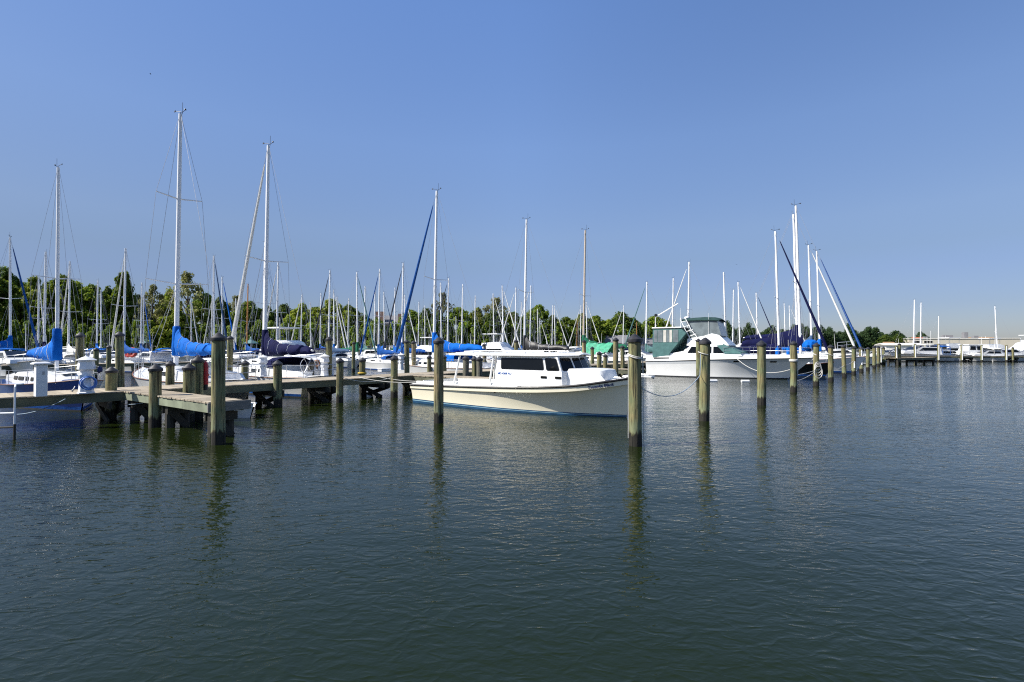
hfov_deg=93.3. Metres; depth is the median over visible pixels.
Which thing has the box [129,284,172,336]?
tree
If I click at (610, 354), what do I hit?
motorboat
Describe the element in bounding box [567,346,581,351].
motorboat
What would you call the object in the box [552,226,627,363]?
sailboat
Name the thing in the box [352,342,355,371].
mooring pile
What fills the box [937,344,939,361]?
mooring pile
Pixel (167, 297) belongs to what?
tree
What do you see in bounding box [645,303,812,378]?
cabin cruiser
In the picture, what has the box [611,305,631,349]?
sailboat
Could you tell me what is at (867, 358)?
mooring pile
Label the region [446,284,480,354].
sailboat
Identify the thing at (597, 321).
tree
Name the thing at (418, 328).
sailboat
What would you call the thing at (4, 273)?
tree
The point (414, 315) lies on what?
tree
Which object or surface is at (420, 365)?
sailboat
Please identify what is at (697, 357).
mooring pile
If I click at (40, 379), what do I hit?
utility post
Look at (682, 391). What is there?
mooring line
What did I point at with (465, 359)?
dock pile
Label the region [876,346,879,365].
mooring pile
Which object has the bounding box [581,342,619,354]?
boom tarp
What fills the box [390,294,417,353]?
sailboat
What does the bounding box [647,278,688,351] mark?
sailboat
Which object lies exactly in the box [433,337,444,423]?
mooring pile
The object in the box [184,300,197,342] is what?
sailboat
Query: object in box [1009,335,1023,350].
motorboat
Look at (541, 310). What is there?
tree
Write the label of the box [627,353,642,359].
pile rope
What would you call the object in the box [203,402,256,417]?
dinghy
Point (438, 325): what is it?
tree
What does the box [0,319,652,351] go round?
undergrowth
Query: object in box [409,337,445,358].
motorboat
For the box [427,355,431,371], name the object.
dock pile
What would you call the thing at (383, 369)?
dock box
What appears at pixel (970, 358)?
dock
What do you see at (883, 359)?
mooring pile
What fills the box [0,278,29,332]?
tree
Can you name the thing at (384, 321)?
sailboat
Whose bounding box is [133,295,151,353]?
sailboat
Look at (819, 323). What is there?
sailboat
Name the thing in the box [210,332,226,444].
mooring pile
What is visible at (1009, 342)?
warehouse
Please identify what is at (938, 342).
sailboat
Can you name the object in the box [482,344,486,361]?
mooring pile
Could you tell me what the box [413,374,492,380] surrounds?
finger pier
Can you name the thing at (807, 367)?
sailboat
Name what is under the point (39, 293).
sailboat
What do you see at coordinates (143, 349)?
sailboat
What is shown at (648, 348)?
sailboat
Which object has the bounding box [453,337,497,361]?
motorboat
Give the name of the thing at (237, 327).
sailboat
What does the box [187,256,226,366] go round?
sailboat
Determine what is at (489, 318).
tree
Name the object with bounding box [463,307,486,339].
tree
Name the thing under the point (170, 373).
dock pile
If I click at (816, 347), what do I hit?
mooring pile
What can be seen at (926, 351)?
motorboat
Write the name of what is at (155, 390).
dock pile
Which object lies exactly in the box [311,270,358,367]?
sailboat
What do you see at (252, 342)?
gazebo
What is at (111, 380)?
dock pile
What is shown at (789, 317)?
sailboat
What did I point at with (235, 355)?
motorboat
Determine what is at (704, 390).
mooring pile
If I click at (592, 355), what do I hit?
mooring pile
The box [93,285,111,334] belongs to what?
tree
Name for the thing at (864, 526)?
water
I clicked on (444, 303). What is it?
tree
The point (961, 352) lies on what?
mooring pile
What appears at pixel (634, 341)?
mooring pile
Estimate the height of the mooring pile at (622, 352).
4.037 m
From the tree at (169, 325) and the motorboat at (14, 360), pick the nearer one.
the motorboat at (14, 360)
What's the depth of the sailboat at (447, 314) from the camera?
65.81 m
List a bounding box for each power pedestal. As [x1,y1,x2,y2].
[76,355,96,393]
[258,354,267,376]
[320,353,329,376]
[398,353,403,369]
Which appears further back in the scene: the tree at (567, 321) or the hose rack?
the tree at (567, 321)
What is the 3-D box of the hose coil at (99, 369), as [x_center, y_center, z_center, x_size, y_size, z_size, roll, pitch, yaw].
[-13.654,0.956,16.031,0.112,0.253,0.242,1,-1,-34]
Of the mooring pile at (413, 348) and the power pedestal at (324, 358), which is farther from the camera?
the mooring pile at (413, 348)
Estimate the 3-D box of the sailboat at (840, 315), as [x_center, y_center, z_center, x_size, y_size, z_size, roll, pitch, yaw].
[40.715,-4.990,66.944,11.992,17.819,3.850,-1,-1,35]
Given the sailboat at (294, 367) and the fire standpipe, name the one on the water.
the sailboat at (294, 367)
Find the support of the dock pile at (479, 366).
in the water
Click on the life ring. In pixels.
(131, 355)
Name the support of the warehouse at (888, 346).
on the far bank
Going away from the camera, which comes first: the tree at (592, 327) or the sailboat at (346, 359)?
the sailboat at (346, 359)
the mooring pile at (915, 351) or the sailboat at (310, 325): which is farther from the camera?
the sailboat at (310, 325)
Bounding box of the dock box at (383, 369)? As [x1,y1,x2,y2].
[377,368,390,371]
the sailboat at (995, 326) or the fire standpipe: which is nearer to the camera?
the fire standpipe
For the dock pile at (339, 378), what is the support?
in the water
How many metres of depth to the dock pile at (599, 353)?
34.22 m
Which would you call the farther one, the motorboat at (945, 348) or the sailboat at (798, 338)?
the motorboat at (945, 348)
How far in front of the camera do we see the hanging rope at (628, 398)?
12.27 m
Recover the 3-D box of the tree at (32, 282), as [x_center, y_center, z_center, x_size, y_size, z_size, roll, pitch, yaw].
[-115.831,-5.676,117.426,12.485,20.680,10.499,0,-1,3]
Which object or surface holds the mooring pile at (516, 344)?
in the water
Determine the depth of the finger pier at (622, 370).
33.52 m
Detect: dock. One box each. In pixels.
[0,359,357,374]
[0,361,645,421]
[885,356,1023,361]
[885,357,935,364]
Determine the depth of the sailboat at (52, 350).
20.87 m
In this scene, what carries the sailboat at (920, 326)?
on the water
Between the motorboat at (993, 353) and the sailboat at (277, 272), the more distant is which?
the motorboat at (993, 353)
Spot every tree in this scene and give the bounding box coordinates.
[0,265,27,324]
[0,275,60,327]
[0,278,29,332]
[31,273,94,336]
[50,280,92,323]
[61,283,119,343]
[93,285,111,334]
[98,270,144,338]
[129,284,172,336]
[134,294,150,324]
[149,289,183,343]
[151,271,215,328]
[151,310,198,349]
[186,293,212,339]
[200,297,239,339]
[223,295,246,328]
[230,301,269,346]
[251,306,281,347]
[269,303,300,337]
[280,303,317,346]
[293,298,355,347]
[335,304,362,340]
[352,314,373,338]
[362,317,387,347]
[395,309,430,343]
[410,307,440,336]
[425,312,454,339]
[428,292,460,331]
[445,307,473,342]
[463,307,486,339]
[473,297,521,330]
[473,310,510,342]
[503,311,534,346]
[522,312,541,339]
[523,304,559,342]
[535,315,566,344]
[559,316,581,345]
[569,313,597,344]
[589,315,613,338]
[601,319,624,334]
[610,311,643,337]
[627,317,650,337]
[641,316,668,336]
[872,334,895,344]
[891,334,906,342]
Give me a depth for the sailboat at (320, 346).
92.94 m
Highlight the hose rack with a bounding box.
[314,359,319,368]
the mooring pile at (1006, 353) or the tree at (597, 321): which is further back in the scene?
the tree at (597, 321)
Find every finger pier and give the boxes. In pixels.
[124,389,250,436]
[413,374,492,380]
[609,368,645,373]
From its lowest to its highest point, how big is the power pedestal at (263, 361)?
1.135 m
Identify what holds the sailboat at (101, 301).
on the water
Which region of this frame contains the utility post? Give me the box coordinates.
[30,362,51,396]
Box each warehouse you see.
[875,343,924,350]
[896,332,1019,348]
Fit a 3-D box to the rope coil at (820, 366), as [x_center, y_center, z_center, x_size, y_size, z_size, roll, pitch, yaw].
[19.793,1.885,31.268,0.558,1.079,0.104,0,-1,0]
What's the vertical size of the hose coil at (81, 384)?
0.455 m
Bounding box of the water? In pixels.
[0,350,1023,681]
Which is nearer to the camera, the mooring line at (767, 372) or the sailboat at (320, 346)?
the mooring line at (767, 372)
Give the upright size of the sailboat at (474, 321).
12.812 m
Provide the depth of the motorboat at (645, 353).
63.56 m
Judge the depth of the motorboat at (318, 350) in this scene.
72.89 m
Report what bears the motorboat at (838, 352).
on the water
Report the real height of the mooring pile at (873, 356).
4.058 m
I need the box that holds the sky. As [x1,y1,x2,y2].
[0,0,1023,346]
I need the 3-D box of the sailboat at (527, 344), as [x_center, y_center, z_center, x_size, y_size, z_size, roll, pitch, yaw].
[1.625,-4.253,45.511,10.531,15.648,3.381,-1,-1,35]
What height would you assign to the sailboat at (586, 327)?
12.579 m
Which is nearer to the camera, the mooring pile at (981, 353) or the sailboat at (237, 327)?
the mooring pile at (981, 353)
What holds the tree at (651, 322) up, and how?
on the shore
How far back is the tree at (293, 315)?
125.71 m
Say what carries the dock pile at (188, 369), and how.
in the water
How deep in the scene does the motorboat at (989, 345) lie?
91.12 m
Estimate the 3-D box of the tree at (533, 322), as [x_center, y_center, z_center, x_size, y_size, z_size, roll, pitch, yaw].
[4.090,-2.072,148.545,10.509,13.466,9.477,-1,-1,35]
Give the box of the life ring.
[127,347,136,356]
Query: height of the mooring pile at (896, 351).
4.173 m
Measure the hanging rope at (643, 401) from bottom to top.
2.440 m
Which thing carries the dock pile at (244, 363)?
in the water
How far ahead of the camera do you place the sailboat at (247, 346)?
75.53 m
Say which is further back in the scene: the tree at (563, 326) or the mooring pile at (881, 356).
the tree at (563, 326)
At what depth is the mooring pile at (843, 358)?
40.39 m
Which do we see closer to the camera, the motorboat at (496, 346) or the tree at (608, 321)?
the motorboat at (496, 346)
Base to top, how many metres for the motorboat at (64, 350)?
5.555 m
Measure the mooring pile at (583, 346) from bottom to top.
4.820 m
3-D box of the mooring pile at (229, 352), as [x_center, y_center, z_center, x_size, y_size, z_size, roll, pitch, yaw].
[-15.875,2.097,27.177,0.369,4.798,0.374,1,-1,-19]
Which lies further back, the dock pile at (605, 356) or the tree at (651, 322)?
the tree at (651, 322)
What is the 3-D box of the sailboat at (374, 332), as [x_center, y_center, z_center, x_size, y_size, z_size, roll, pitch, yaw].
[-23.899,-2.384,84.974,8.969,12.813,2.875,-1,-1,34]
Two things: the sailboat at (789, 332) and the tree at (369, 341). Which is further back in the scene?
the tree at (369, 341)
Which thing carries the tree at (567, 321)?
on the shore
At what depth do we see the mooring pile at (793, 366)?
26.88 m
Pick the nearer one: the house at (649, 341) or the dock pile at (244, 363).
the dock pile at (244, 363)
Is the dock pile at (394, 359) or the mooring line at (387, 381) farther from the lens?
the dock pile at (394, 359)
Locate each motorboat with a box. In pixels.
[0,325,50,376]
[62,346,90,355]
[86,333,125,362]
[136,333,180,361]
[157,348,194,361]
[226,343,258,365]
[251,323,322,368]
[311,340,332,356]
[359,348,403,357]
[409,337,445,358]
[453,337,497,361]
[472,333,522,356]
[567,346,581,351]
[575,337,612,355]
[618,334,652,360]
[822,337,884,364]
[876,340,901,360]
[889,331,954,360]
[926,344,947,349]
[941,350,957,360]
[945,336,959,350]
[946,338,996,360]
[963,346,1010,360]
[978,336,1004,350]
[983,342,1023,360]
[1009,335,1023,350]
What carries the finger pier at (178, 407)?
on the water
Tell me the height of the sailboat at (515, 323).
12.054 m
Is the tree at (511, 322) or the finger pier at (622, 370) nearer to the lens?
the finger pier at (622, 370)
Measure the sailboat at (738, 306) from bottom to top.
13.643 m
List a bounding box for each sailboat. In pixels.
[0,164,103,410]
[0,236,38,350]
[26,277,49,349]
[27,252,70,369]
[59,261,92,369]
[85,278,107,355]
[91,290,108,349]
[104,248,154,372]
[129,282,150,357]
[132,103,256,399]
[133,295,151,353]
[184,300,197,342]
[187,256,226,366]
[203,298,217,342]
[208,275,236,349]
[225,298,243,349]
[226,136,335,397]
[236,284,260,354]
[241,242,283,363]
[267,263,294,339]
[291,295,310,345]
[305,302,315,347]
[310,292,332,347]
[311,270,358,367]
[321,290,347,353]
[324,297,348,347]
[332,271,376,365]
[340,298,356,352]
[354,286,376,354]
[358,269,403,370]
[369,291,389,349]
[370,291,396,347]
[381,262,427,360]
[384,288,410,350]
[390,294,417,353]
[394,183,497,372]
[409,301,429,345]
[419,305,431,343]
[427,282,453,336]
[430,276,470,354]
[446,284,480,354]
[462,295,490,344]
[480,293,507,342]
[486,217,573,364]
[486,286,520,348]
[499,288,531,351]
[511,301,532,348]
[512,285,548,347]
[531,309,546,342]
[541,305,567,345]
[542,305,561,344]
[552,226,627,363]
[568,309,589,351]
[570,302,600,350]
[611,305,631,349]
[625,282,665,351]
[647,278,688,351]
[666,262,712,347]
[706,272,754,353]
[723,290,753,343]
[727,281,761,346]
[730,229,834,376]
[737,203,865,372]
[738,214,851,353]
[741,293,773,334]
[768,243,858,356]
[774,303,789,330]
[781,246,865,368]
[783,305,803,339]
[896,300,935,346]
[903,303,943,346]
[926,316,949,343]
[981,306,1011,343]
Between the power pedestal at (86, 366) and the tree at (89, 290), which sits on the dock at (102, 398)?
the power pedestal at (86, 366)
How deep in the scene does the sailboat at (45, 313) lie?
50.13 m
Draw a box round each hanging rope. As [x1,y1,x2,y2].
[628,359,628,437]
[642,354,644,445]
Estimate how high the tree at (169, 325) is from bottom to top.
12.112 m
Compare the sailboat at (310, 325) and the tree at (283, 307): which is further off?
the tree at (283, 307)
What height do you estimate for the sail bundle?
1.140 m
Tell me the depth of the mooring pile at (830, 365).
35.33 m
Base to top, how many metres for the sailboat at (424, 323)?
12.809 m
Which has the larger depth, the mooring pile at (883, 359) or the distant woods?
the distant woods
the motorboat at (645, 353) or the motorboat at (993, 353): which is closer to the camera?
the motorboat at (645, 353)
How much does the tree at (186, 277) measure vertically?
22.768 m
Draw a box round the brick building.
[375,311,409,345]
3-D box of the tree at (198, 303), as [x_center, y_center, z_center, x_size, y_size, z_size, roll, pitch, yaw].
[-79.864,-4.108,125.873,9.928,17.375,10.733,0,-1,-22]
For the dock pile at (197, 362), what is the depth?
16.69 m
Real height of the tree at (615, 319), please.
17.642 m
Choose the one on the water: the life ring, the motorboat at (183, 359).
the motorboat at (183, 359)
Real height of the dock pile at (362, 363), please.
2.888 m
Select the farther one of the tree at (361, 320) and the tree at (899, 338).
the tree at (899, 338)
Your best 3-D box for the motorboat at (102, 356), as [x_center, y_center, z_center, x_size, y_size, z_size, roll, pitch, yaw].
[-53.035,1.263,63.330,9.219,5.050,3.190,-1,-1,37]
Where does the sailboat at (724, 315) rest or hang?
on the water
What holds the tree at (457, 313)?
on the shore
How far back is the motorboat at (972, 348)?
87.41 m
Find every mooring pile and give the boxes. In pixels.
[75,332,85,371]
[93,348,99,378]
[106,345,111,368]
[114,331,124,400]
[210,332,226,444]
[227,336,233,371]
[325,337,332,394]
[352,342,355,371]
[404,340,409,372]
[411,341,415,364]
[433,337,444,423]
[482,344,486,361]
[514,340,518,351]
[582,340,585,352]
[590,347,594,363]
[613,338,618,375]
[620,345,624,377]
[627,334,641,446]
[695,339,699,379]
[699,337,711,420]
[756,340,766,404]
[789,341,797,391]
[813,343,819,385]
[827,345,833,381]
[841,345,846,376]
[851,346,856,374]
[858,346,863,371]
[866,347,869,369]
[872,346,875,367]
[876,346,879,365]
[880,347,881,364]
[882,347,885,364]
[895,346,897,364]
[897,343,900,364]
[913,344,916,356]
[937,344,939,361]
[960,344,963,361]
[980,345,982,361]
[1005,345,1007,361]
[1011,347,1013,361]
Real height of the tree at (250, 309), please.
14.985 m
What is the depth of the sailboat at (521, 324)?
105.10 m
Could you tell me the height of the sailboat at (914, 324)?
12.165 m
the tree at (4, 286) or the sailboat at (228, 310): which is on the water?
the sailboat at (228, 310)
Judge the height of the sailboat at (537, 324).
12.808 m
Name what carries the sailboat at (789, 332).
on the water
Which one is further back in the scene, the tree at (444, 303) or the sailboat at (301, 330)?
the tree at (444, 303)
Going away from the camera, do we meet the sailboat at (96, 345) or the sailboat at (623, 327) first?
the sailboat at (96, 345)
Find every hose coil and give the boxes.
[79,376,96,389]
[97,366,102,373]
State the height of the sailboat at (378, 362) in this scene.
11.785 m
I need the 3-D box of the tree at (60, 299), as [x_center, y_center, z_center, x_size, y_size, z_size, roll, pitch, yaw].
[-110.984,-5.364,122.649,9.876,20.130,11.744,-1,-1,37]
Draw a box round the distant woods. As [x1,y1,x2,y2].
[686,320,929,349]
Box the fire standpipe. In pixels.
[203,361,208,389]
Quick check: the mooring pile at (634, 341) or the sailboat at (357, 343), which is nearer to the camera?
the mooring pile at (634, 341)
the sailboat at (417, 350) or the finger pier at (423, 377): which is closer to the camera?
the finger pier at (423, 377)
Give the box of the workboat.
[409,350,654,416]
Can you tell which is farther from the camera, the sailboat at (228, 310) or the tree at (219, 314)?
the tree at (219, 314)
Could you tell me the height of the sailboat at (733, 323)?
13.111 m
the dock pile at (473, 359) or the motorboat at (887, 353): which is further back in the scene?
the motorboat at (887, 353)
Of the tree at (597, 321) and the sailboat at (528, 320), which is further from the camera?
the tree at (597, 321)
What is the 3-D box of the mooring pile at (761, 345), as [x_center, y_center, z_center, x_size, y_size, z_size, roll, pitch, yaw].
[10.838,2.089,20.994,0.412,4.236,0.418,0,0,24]
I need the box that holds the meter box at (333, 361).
[332,357,335,375]
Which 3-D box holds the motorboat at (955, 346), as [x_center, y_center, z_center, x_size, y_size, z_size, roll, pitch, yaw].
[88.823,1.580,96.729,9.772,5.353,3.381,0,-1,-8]
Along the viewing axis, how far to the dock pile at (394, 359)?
23.97 m
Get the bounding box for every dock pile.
[104,367,118,419]
[148,364,162,427]
[165,361,175,384]
[182,363,195,421]
[191,356,204,419]
[240,360,249,399]
[272,360,282,406]
[308,359,313,374]
[336,358,343,402]
[359,357,365,391]
[390,355,398,397]
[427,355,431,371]
[444,355,446,370]
[462,355,469,375]
[471,356,475,375]
[476,356,482,376]
[597,351,601,367]
[603,354,607,367]
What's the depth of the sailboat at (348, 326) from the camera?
107.32 m
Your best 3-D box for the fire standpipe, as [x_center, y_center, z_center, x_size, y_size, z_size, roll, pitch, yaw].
[-10.904,1.170,17.019,0.477,1.110,0.240,0,-1,0]
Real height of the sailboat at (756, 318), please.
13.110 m
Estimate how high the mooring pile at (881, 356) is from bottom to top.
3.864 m
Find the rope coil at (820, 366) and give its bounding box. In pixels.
[814,362,822,378]
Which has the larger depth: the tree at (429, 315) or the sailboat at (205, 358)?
the tree at (429, 315)
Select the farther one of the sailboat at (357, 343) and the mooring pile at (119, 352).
the sailboat at (357, 343)
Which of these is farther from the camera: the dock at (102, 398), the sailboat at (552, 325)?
the sailboat at (552, 325)
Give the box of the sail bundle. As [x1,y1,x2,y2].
[802,339,817,350]
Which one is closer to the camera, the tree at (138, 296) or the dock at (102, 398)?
the dock at (102, 398)
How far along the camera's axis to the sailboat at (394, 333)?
71.94 m
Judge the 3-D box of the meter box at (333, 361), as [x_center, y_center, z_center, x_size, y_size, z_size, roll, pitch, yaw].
[-9.570,1.347,25.832,0.300,1.000,0.200,0,-1,-29]
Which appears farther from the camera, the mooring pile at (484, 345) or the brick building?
the brick building
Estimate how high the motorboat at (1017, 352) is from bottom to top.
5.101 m
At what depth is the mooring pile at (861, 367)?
48.87 m
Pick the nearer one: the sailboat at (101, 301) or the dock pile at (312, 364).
the dock pile at (312, 364)
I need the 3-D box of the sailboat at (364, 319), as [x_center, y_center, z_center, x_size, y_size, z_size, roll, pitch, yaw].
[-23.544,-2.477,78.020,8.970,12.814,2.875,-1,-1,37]
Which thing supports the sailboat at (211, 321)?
on the water
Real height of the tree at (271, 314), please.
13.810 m
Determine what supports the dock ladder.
in the water
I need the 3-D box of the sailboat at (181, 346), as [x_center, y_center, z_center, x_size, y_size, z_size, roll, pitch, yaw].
[-16.488,-4.375,24.136,10.300,15.305,3.307,-1,-1,35]
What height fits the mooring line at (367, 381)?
0.296 m
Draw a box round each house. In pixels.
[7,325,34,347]
[603,335,628,350]
[641,338,652,350]
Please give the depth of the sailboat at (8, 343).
58.84 m
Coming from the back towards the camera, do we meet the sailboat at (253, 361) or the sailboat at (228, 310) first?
the sailboat at (228, 310)
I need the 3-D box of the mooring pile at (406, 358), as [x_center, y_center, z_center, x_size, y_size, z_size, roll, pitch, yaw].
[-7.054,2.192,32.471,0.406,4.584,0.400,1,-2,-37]
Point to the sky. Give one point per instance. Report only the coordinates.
(679, 133)
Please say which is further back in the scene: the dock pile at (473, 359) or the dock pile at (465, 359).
the dock pile at (473, 359)
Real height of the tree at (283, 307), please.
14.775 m
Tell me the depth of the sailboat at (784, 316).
108.71 m
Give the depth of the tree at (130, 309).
119.56 m
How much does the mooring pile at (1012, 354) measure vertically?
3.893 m
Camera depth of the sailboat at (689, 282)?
74.15 m
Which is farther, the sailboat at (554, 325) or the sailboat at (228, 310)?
the sailboat at (554, 325)
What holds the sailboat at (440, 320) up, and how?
on the water
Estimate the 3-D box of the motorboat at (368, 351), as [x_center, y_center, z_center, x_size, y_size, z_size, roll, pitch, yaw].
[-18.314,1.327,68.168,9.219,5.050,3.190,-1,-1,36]
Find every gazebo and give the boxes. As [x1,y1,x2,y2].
[138,337,155,348]
[243,337,258,349]
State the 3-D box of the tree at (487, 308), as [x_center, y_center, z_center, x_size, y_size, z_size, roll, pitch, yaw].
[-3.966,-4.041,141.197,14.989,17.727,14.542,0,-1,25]
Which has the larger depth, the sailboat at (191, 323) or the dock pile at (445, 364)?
the sailboat at (191, 323)
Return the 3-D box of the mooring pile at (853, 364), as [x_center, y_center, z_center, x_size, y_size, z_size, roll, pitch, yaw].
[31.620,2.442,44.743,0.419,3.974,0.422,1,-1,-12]
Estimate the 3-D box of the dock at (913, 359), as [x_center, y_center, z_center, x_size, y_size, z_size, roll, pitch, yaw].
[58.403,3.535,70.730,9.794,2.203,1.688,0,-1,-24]
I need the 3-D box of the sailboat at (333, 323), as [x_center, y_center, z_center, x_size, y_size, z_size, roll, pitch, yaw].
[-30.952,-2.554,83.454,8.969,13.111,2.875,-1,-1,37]
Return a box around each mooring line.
[342,377,391,381]
[359,377,412,382]
[642,354,700,396]
[740,361,789,372]
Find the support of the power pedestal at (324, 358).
on the dock at (102, 398)
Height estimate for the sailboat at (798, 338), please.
18.348 m
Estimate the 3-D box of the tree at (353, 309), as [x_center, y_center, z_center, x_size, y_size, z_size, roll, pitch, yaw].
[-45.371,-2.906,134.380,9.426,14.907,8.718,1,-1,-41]
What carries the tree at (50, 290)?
on the shore
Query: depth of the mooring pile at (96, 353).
37.68 m
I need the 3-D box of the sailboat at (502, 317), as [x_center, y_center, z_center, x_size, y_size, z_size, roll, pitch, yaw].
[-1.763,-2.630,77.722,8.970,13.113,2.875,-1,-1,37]
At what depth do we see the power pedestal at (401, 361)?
32.26 m
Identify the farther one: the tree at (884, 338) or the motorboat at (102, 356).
the tree at (884, 338)
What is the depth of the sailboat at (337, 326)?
99.58 m
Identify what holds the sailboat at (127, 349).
on the water
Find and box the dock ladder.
[0,383,23,439]
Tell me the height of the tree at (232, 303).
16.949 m
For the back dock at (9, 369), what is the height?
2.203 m
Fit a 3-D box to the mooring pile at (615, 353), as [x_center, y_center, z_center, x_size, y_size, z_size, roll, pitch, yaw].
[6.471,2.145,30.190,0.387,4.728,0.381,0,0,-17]
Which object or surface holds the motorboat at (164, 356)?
on the water
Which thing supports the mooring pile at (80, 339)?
in the water
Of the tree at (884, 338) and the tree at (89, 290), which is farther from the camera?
the tree at (884, 338)
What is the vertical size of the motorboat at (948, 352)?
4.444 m
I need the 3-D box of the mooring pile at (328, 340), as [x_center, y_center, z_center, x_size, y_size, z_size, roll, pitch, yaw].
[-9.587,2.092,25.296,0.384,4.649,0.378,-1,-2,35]
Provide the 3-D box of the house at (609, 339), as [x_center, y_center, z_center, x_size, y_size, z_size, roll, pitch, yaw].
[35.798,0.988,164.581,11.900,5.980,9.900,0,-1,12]
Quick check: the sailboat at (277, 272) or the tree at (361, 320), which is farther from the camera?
the tree at (361, 320)
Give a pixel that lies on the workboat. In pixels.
(557, 383)
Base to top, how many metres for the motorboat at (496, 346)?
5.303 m
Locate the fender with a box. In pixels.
[775,338,779,353]
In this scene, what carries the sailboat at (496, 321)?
on the water
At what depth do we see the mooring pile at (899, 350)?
69.21 m
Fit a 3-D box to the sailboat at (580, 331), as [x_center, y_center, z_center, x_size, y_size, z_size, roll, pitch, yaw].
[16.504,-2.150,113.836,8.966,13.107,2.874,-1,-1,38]
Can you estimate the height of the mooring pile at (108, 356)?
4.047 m
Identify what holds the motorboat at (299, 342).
on the water
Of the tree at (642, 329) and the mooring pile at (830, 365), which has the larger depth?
the tree at (642, 329)
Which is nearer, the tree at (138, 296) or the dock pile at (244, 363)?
the dock pile at (244, 363)
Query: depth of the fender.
40.39 m
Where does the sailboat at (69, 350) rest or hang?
on the water
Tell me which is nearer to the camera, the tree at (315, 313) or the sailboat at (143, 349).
the sailboat at (143, 349)
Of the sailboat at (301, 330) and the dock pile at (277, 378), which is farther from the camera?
the sailboat at (301, 330)
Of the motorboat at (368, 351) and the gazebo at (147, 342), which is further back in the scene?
the gazebo at (147, 342)

